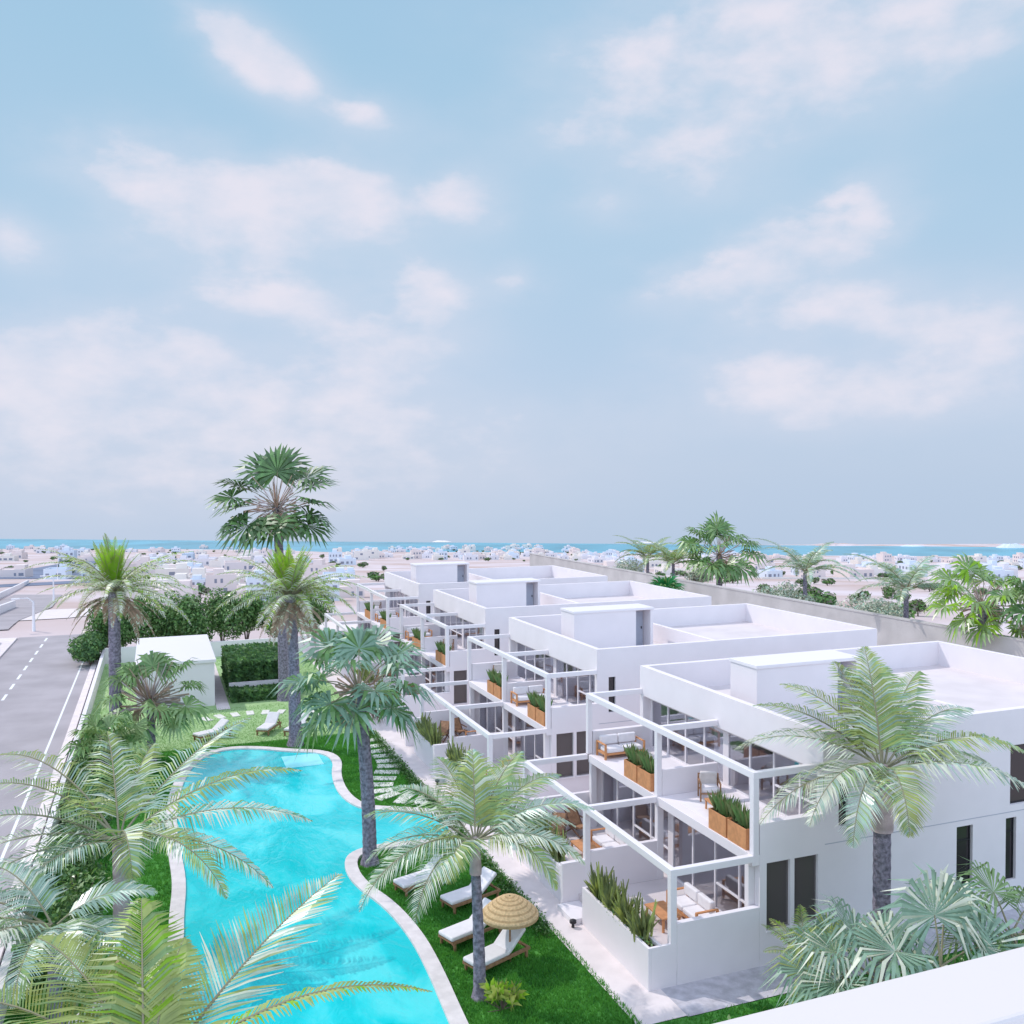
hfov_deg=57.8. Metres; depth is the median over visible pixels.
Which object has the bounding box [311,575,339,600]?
town house
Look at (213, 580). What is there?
town house
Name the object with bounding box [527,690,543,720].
potted plant
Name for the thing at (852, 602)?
pale bush
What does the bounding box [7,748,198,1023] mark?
grass
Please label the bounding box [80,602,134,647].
hedge tree
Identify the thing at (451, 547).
town house
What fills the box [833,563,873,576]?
town house
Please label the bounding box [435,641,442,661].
potted plant
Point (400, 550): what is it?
town house
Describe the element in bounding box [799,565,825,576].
town house
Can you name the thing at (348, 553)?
town house
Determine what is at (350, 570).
town house
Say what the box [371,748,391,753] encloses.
stepping stone
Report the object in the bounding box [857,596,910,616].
pale bush
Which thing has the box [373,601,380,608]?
armchair
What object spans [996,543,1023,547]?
island
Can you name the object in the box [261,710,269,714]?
stepping stone
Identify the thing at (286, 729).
sun lounger
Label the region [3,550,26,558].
town house
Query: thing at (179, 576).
town house
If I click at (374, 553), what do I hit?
town house
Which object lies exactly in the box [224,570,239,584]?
town house
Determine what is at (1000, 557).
town house
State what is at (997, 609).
desert shrub
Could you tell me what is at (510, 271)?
sky
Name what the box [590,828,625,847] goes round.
sofa
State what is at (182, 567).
town house
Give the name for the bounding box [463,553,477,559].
town house
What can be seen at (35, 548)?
town house
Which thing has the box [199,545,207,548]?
town house
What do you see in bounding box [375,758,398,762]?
stepping stone
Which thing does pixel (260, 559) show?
town house
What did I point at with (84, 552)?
town house
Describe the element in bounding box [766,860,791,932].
window
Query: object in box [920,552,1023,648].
fan palm
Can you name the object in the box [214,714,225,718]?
stepping stone
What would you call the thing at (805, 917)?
young palm
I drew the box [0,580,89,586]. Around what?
road
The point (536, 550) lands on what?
town house
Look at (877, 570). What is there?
town house
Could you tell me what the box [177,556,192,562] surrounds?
town house
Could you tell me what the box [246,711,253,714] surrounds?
stepping stone
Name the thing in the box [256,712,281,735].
sun lounger
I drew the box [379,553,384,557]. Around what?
town house
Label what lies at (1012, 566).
town house
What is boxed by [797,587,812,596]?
desert shrub
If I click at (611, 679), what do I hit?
window
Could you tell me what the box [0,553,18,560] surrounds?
town house
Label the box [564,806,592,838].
lounge chair
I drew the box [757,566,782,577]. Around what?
town house
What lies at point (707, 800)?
coffee table
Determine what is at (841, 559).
town house
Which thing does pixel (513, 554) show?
town house
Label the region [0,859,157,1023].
feather palm
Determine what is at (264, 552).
town house
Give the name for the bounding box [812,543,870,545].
island
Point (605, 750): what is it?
sofa
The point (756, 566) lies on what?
town house
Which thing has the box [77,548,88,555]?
town house
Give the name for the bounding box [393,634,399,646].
window
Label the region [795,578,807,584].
desert shrub
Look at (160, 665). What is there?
fan palm
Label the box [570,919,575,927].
path light
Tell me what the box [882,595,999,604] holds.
desert wall
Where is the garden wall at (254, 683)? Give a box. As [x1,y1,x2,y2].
[229,679,277,696]
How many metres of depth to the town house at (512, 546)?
1465.83 m
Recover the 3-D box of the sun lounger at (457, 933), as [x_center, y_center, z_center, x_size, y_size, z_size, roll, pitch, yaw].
[-1.263,12.725,28.684,2.030,0.923,0.740,-2,2,-41]
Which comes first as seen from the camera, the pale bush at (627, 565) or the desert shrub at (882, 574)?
the pale bush at (627, 565)
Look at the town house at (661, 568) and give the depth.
462.44 m
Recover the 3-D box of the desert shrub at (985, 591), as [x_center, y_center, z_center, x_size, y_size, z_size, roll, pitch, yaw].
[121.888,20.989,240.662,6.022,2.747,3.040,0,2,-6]
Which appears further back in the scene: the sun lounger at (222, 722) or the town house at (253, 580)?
the town house at (253, 580)
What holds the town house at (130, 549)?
on the ground at (842, 589)
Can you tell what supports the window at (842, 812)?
in the villa at (694, 718)
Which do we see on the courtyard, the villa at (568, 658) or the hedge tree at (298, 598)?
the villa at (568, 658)
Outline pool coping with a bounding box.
[68,746,468,1023]
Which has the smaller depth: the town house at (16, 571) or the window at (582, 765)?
the window at (582, 765)
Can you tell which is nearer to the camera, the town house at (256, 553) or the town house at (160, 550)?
the town house at (256, 553)
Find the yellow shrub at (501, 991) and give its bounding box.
[479,977,529,1011]
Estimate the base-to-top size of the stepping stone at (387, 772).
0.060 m
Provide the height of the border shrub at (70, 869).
2.069 m
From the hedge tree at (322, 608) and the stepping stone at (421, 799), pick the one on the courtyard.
the hedge tree at (322, 608)
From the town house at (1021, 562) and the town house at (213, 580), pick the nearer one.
the town house at (213, 580)
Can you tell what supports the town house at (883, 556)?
on the ground at (842, 589)
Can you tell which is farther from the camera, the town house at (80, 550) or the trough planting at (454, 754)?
the town house at (80, 550)
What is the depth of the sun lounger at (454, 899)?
30.97 m
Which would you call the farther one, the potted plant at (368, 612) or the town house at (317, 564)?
the town house at (317, 564)
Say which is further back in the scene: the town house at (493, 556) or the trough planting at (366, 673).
the town house at (493, 556)
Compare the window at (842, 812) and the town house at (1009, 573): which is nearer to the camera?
the window at (842, 812)
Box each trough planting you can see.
[356,663,376,682]
[374,676,396,702]
[414,711,443,744]
[444,736,483,778]
[521,802,573,862]
[584,861,658,946]
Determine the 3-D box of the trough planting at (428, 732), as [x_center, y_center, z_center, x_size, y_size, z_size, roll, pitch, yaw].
[-4.294,11.018,47.017,1.076,1.475,3.506,-1,2,-21]
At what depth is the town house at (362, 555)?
845.66 m
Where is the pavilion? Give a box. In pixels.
[135,634,215,708]
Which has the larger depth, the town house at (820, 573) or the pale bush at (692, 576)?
the town house at (820, 573)
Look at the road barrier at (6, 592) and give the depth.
187.29 m
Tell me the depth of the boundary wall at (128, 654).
76.62 m
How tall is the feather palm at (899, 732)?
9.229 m
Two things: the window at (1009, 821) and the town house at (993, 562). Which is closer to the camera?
the window at (1009, 821)
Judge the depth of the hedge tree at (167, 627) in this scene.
77.99 m
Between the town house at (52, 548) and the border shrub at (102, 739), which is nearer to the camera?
the border shrub at (102, 739)
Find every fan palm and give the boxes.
[58,714,152,774]
[88,650,211,764]
[204,443,339,701]
[272,624,437,867]
[647,573,685,590]
[673,510,770,585]
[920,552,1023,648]
[981,575,1023,636]
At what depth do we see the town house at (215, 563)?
543.55 m
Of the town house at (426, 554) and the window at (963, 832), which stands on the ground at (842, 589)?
the town house at (426, 554)
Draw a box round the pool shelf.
[281,753,323,767]
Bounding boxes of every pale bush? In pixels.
[614,558,643,571]
[684,568,711,582]
[751,580,802,598]
[774,592,815,601]
[833,592,882,611]
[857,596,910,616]
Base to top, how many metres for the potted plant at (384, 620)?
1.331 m
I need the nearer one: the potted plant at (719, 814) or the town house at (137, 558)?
the potted plant at (719, 814)
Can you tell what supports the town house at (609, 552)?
on the ground at (842, 589)
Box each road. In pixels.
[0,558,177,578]
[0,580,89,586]
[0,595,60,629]
[0,634,90,915]
[19,608,167,620]
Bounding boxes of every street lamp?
[11,598,35,630]
[40,575,54,600]
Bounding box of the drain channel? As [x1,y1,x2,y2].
[0,658,99,965]
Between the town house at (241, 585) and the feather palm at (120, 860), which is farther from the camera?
the town house at (241, 585)
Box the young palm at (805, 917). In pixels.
[762,904,847,992]
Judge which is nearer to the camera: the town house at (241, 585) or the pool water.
the pool water
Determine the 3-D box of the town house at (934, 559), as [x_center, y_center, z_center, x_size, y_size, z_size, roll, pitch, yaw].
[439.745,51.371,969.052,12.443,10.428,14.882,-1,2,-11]
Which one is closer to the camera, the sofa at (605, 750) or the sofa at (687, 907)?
the sofa at (687, 907)
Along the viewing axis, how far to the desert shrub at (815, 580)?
332.30 m
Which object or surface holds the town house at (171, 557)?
on the ground at (842, 589)
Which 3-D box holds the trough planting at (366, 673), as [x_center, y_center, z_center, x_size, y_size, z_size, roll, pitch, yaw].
[-9.674,10.646,61.109,1.043,1.495,3.550,-1,2,-21]
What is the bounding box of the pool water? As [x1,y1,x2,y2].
[98,750,448,1023]
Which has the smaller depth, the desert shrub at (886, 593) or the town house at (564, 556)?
the desert shrub at (886, 593)
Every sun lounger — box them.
[192,718,231,742]
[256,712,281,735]
[283,713,308,735]
[393,852,450,896]
[438,897,501,951]
[440,867,500,914]
[463,928,529,969]
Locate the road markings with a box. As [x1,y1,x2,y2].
[0,638,83,861]
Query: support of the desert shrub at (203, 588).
on the ground at (842, 589)
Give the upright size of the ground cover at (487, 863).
0.548 m
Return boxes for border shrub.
[10,909,83,992]
[34,829,107,885]
[45,865,111,930]
[60,775,110,823]
[62,800,115,852]
[71,741,113,773]
[76,760,117,790]
[89,723,118,752]
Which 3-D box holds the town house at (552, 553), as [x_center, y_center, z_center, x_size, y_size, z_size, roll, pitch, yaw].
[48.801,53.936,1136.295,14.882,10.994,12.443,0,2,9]
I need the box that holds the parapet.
[714,947,1023,1023]
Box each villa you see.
[315,561,607,677]
[350,578,710,726]
[405,603,876,808]
[503,641,1023,991]
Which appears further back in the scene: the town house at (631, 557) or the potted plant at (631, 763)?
the town house at (631, 557)
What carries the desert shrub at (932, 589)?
on the ground at (842, 589)
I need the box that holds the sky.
[0,0,1023,544]
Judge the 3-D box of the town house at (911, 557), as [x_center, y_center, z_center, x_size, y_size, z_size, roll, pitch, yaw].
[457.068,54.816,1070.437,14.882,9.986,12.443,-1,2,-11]
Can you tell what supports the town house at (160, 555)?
on the ground at (842, 589)
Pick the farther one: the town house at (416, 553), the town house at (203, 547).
the town house at (203, 547)
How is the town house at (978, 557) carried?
on the ground at (842, 589)
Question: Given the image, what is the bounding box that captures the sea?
[0,539,1023,557]
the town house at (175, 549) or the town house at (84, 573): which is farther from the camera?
the town house at (175, 549)
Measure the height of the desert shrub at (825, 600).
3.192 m
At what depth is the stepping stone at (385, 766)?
46.17 m
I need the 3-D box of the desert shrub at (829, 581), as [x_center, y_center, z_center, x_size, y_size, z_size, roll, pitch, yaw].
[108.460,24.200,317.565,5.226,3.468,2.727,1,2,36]
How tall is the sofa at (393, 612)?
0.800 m
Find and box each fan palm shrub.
[760,904,887,1005]
[778,890,943,1006]
[819,863,1023,993]
[907,855,1023,970]
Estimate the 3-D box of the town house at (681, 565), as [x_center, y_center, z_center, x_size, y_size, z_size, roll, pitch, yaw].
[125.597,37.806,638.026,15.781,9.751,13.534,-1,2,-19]
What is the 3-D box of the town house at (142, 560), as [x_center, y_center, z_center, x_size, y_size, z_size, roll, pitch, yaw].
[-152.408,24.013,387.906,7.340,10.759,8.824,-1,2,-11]
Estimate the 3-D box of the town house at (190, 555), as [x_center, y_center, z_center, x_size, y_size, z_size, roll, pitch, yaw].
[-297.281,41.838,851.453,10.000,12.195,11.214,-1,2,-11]
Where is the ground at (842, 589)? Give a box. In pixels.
[0,544,1023,646]
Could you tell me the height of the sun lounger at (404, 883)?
0.923 m
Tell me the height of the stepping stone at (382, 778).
0.060 m
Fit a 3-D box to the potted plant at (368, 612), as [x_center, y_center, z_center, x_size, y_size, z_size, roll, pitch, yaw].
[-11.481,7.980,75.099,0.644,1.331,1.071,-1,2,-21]
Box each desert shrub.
[196,583,211,595]
[357,563,366,567]
[367,571,383,580]
[671,570,687,575]
[723,574,739,582]
[756,583,771,592]
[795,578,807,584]
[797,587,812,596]
[798,586,824,593]
[808,577,819,582]
[808,591,836,604]
[813,596,829,604]
[821,578,835,585]
[847,590,871,603]
[876,573,887,576]
[881,586,896,594]
[882,591,892,598]
[891,603,916,618]
[892,592,911,600]
[909,598,928,615]
[923,585,937,591]
[971,588,990,595]
[973,601,1004,615]
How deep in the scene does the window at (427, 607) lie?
70.21 m
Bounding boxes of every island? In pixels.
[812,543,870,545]
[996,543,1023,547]
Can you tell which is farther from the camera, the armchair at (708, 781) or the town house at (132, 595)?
the town house at (132, 595)
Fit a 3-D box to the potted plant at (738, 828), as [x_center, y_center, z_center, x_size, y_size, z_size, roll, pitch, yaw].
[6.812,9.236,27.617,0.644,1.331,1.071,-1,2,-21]
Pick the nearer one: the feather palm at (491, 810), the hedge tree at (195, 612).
the feather palm at (491, 810)
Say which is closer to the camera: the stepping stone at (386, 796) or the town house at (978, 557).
the stepping stone at (386, 796)
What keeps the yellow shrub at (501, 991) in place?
on the lawn at (693, 1017)
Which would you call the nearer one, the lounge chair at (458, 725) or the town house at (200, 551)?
the lounge chair at (458, 725)
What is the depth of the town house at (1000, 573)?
420.46 m
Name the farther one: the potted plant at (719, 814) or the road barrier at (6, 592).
the road barrier at (6, 592)
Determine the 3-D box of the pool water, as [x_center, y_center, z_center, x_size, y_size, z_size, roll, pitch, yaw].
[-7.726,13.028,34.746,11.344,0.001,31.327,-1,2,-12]
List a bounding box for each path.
[214,662,229,709]
[302,650,686,1023]
[661,907,1023,1016]
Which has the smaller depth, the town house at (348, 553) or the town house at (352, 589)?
the town house at (352, 589)
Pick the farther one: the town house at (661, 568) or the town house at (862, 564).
the town house at (862, 564)
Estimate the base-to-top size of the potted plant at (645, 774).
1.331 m
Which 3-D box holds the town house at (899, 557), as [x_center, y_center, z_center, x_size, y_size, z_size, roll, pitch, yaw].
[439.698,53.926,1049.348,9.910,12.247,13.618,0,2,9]
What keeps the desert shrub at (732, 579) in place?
on the ground at (842, 589)
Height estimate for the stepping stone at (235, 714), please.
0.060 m
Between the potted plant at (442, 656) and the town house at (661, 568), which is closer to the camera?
the potted plant at (442, 656)
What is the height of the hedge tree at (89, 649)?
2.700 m
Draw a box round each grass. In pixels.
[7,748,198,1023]
[661,940,1020,1023]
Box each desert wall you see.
[761,577,900,578]
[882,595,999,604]
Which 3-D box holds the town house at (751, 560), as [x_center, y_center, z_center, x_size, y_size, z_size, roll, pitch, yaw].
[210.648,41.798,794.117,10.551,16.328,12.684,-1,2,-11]
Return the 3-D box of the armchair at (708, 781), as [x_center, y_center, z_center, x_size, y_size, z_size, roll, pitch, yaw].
[6.727,9.340,31.601,0.720,0.899,0.682,0,2,4]
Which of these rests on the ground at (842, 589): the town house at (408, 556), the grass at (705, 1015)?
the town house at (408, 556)
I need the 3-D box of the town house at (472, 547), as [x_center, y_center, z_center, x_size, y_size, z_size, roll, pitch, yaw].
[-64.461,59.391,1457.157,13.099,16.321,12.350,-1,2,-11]
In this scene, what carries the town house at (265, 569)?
on the ground at (842, 589)
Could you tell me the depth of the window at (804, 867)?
27.57 m
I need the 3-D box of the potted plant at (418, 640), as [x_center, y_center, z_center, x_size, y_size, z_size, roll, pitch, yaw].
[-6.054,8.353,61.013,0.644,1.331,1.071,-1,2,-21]
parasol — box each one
[106,956,139,975]
[483,893,538,961]
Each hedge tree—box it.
[67,630,108,653]
[67,631,102,665]
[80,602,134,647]
[121,592,162,644]
[151,590,187,636]
[170,593,214,641]
[204,586,245,640]
[226,590,267,638]
[261,590,277,637]
[296,593,316,628]
[297,583,334,632]
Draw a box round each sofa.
[375,610,398,621]
[405,627,431,640]
[510,685,544,706]
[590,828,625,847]
[596,732,644,759]
[666,882,718,918]
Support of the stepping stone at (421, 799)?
on the lawn at (693, 1017)
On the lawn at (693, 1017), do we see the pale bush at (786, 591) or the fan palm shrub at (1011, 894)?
the fan palm shrub at (1011, 894)
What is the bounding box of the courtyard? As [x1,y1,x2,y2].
[300,620,499,824]
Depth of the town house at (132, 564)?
421.93 m
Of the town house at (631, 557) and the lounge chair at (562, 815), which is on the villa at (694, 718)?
the lounge chair at (562, 815)
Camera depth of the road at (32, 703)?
58.02 m
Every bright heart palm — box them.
[22,533,206,753]
[213,542,371,747]
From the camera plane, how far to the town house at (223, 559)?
502.36 m
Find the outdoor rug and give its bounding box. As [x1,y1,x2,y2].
[679,799,712,819]
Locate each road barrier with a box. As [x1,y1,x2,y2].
[0,580,28,598]
[0,600,15,613]
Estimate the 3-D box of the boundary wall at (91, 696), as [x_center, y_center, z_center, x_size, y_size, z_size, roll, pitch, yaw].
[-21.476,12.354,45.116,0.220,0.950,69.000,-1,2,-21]
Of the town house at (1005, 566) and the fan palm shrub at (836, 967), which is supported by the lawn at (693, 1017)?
the fan palm shrub at (836, 967)
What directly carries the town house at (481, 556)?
on the ground at (842, 589)
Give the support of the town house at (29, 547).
on the ground at (842, 589)
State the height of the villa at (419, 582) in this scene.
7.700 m
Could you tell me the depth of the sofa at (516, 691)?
45.65 m
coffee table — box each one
[570,839,597,851]
[644,900,681,932]
[704,798,712,808]
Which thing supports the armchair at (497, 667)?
on the villa at (568, 658)
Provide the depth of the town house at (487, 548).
1452.58 m
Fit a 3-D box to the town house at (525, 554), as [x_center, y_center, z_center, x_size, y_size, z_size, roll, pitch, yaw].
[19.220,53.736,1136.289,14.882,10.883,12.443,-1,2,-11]
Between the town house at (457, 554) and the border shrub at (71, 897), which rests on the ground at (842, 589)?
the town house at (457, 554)
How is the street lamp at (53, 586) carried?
on the ground at (842, 589)
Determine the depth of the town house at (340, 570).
287.21 m
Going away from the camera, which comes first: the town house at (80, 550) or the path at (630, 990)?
the path at (630, 990)
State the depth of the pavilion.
59.41 m
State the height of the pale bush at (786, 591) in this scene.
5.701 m
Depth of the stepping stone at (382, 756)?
48.05 m
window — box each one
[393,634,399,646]
[426,601,429,621]
[453,670,467,704]
[494,629,498,654]
[556,732,574,779]
[576,731,589,776]
[609,677,614,711]
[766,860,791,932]
[794,855,815,925]
[839,778,845,824]
[956,825,969,883]
[1005,817,1013,878]
[1010,744,1023,803]
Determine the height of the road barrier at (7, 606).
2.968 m
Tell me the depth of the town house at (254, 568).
366.76 m
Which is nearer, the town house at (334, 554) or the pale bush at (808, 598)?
the pale bush at (808, 598)
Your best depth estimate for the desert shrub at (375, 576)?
316.99 m
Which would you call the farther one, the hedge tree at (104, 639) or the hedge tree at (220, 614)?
the hedge tree at (220, 614)
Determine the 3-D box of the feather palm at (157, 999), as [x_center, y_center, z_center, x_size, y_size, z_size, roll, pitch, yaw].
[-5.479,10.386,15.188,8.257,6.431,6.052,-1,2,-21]
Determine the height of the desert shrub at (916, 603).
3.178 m
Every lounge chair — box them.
[437,720,449,742]
[454,717,466,735]
[551,812,567,837]
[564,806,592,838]
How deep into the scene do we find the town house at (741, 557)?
901.00 m
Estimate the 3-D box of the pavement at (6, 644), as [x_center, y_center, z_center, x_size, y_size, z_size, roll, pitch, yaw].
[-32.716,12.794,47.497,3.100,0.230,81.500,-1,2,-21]
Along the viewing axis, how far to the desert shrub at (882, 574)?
423.77 m
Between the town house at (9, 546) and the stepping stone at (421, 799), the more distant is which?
the town house at (9, 546)
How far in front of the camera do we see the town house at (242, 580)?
281.34 m
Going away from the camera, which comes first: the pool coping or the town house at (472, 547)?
the pool coping
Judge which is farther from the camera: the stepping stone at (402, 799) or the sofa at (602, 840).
the stepping stone at (402, 799)
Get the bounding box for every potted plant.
[364,602,369,616]
[366,604,374,618]
[380,610,385,623]
[382,612,391,628]
[411,627,418,647]
[415,629,425,648]
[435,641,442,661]
[440,644,451,664]
[486,668,501,694]
[493,672,508,699]
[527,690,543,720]
[535,696,552,725]
[623,743,647,782]
[636,750,653,791]
[707,788,738,837]
[726,799,749,849]
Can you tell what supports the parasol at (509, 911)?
on the lawn at (693, 1017)
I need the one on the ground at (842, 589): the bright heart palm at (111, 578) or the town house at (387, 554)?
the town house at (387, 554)
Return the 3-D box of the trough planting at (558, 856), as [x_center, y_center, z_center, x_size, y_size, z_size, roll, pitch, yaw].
[1.161,11.393,32.909,1.146,1.460,3.500,-1,2,-21]
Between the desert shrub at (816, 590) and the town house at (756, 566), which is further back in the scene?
the town house at (756, 566)
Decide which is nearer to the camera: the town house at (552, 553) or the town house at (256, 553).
the town house at (256, 553)
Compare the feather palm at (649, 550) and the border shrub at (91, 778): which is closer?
the border shrub at (91, 778)
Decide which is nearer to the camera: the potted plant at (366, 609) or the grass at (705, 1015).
the grass at (705, 1015)
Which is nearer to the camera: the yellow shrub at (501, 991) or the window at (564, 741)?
the yellow shrub at (501, 991)
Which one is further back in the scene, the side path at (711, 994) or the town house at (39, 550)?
the town house at (39, 550)
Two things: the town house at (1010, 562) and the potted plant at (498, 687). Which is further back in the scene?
the town house at (1010, 562)
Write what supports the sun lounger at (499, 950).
on the lawn at (693, 1017)
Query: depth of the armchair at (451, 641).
59.91 m
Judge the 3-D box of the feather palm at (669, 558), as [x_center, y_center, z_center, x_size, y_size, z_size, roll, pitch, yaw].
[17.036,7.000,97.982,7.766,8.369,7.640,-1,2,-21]
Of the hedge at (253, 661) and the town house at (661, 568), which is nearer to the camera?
the hedge at (253, 661)
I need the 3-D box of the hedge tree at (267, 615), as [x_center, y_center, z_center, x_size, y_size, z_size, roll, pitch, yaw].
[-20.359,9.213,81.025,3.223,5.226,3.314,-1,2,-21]
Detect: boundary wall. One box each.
[0,647,106,1023]
[105,636,314,663]
[529,553,1023,656]
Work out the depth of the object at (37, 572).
391.97 m
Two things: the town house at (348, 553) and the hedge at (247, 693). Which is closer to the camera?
the hedge at (247, 693)
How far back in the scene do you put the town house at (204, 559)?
588.46 m
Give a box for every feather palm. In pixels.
[0,717,312,952]
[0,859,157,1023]
[0,872,431,1023]
[358,749,594,1001]
[614,535,687,572]
[637,538,711,575]
[734,646,1023,979]
[750,538,867,599]
[844,554,976,617]
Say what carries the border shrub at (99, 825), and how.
on the lawn at (693, 1017)
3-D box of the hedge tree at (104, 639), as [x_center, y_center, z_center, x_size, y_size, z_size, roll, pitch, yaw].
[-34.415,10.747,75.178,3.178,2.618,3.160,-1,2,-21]
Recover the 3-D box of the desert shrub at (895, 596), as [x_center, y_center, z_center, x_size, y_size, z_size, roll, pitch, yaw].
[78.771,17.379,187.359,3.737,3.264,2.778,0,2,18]
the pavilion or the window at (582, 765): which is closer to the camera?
the window at (582, 765)
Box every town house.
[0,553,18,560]
[0,564,32,576]
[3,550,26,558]
[6,544,14,549]
[24,545,34,548]
[33,545,44,551]
[36,547,50,552]
[43,563,71,578]
[48,547,58,552]
[58,547,76,560]
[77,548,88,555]
[77,554,97,560]
[80,550,91,555]
[81,567,100,577]
[96,558,135,569]
[123,579,169,600]
[125,548,137,551]
[129,553,141,561]
[136,556,158,573]
[146,579,197,603]
[150,547,164,552]
[155,562,188,577]
[156,554,170,563]
[156,573,189,583]
[164,553,174,562]
[171,546,180,551]
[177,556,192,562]
[182,551,194,558]
[187,562,201,571]
[188,568,212,577]
[190,575,205,586]
[194,554,217,565]
[196,549,206,553]
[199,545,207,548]
[205,568,236,593]
[209,556,226,566]
[221,554,253,567]
[224,556,254,570]
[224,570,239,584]
[229,570,253,582]
[237,588,245,599]
[238,579,245,587]
[246,569,275,601]
[250,551,262,555]
[252,564,271,570]
[252,566,274,574]
[254,556,270,562]
[258,548,271,556]
[304,559,335,579]
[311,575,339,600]
[323,567,345,579]
[329,549,341,561]
[337,555,355,564]
[339,579,364,597]
[343,551,352,556]
[344,567,354,578]
[354,548,368,559]
[368,547,378,558]
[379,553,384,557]
[383,552,392,557]
[396,548,405,551]
[402,554,414,558]
[410,548,421,558]
[422,552,433,557]
[432,553,443,559]
[435,549,447,559]
[449,545,456,549]
[453,551,463,557]
[458,547,469,552]
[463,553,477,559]
[466,544,475,550]
[472,552,484,558]
[484,546,492,550]
[486,553,498,559]
[500,554,511,559]
[506,544,514,550]
[507,551,518,558]
[521,551,532,556]
[522,543,531,547]
[532,548,542,553]
[545,551,557,556]
[557,554,568,558]
[569,554,580,560]
[578,554,591,558]
[588,556,603,562]
[598,560,628,567]
[606,549,615,555]
[618,556,643,571]
[645,558,665,566]
[654,563,679,574]
[679,559,693,567]
[736,551,748,561]
[746,559,774,569]
[749,551,766,561]
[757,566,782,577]
[769,554,785,558]
[791,566,798,574]
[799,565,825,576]
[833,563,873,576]
[836,556,846,561]
[847,553,864,562]
[850,557,867,563]
[855,561,872,566]
[863,565,887,574]
[876,552,891,560]
[894,554,906,560]
[898,560,927,576]
[903,555,916,559]
[923,556,940,561]
[928,563,959,578]
[941,558,961,562]
[967,554,986,561]
[968,564,1004,579]
[980,560,996,564]
[987,556,998,560]
[989,554,1002,560]
[992,562,1017,567]
[992,566,1013,577]
[997,563,1017,576]
[999,559,1018,564]
[1012,552,1023,561]
[1019,558,1023,567]
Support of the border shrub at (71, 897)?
on the lawn at (693, 1017)
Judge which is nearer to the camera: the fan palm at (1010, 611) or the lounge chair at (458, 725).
the lounge chair at (458, 725)
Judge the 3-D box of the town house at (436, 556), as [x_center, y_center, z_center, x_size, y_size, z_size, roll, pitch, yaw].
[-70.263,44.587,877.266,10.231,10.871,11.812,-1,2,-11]
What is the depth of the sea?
1557.36 m
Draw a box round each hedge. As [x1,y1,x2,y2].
[220,641,277,696]
[228,682,277,702]
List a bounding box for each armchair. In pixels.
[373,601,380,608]
[443,638,453,650]
[493,664,501,674]
[697,771,721,801]
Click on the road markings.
(28, 793)
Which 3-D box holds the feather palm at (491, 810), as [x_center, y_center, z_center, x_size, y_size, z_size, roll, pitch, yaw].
[-1.117,10.076,25.433,6.677,6.439,4.453,-1,2,-21]
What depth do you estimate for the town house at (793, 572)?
478.96 m
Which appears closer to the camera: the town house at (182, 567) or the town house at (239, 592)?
the town house at (239, 592)
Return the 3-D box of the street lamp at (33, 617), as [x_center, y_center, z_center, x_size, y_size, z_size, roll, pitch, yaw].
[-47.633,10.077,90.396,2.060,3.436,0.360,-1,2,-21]
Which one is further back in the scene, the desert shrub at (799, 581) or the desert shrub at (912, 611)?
the desert shrub at (799, 581)
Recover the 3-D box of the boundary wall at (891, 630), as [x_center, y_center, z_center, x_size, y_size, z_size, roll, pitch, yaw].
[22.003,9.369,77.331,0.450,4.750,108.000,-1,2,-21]
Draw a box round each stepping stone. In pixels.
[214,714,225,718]
[230,712,239,716]
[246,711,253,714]
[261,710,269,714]
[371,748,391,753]
[373,753,397,758]
[373,776,396,780]
[373,782,393,786]
[374,770,399,773]
[374,787,392,793]
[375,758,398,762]
[375,791,401,800]
[377,764,400,768]
[393,794,413,803]
[415,794,427,804]
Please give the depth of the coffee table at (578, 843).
33.93 m
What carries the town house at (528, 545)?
on the ground at (842, 589)
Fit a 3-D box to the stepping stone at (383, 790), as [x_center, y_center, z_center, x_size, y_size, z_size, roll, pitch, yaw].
[-6.099,12.808,42.519,1.240,0.060,0.560,-1,2,-19]
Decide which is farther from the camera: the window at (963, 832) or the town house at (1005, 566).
the town house at (1005, 566)
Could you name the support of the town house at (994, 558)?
on the ground at (842, 589)
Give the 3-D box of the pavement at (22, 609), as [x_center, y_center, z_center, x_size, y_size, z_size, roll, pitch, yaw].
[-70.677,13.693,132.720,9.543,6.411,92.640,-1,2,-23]
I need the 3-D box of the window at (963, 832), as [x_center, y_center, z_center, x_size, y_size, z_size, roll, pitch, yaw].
[14.434,11.010,29.778,0.680,1.960,0.060,-1,2,-21]
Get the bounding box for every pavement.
[0,637,17,657]
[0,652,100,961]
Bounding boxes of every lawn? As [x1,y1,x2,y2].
[3,731,1023,1023]
[79,651,368,756]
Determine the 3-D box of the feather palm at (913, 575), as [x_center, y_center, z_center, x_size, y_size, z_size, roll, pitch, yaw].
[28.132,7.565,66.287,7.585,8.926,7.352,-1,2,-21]
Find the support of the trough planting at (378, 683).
in the villa at (480, 608)
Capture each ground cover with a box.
[369,729,557,938]
[713,956,970,1021]
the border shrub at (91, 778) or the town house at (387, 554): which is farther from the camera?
the town house at (387, 554)
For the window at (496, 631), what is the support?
in the villa at (480, 608)
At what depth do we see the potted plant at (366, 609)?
75.96 m
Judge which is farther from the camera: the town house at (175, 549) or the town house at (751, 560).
the town house at (175, 549)

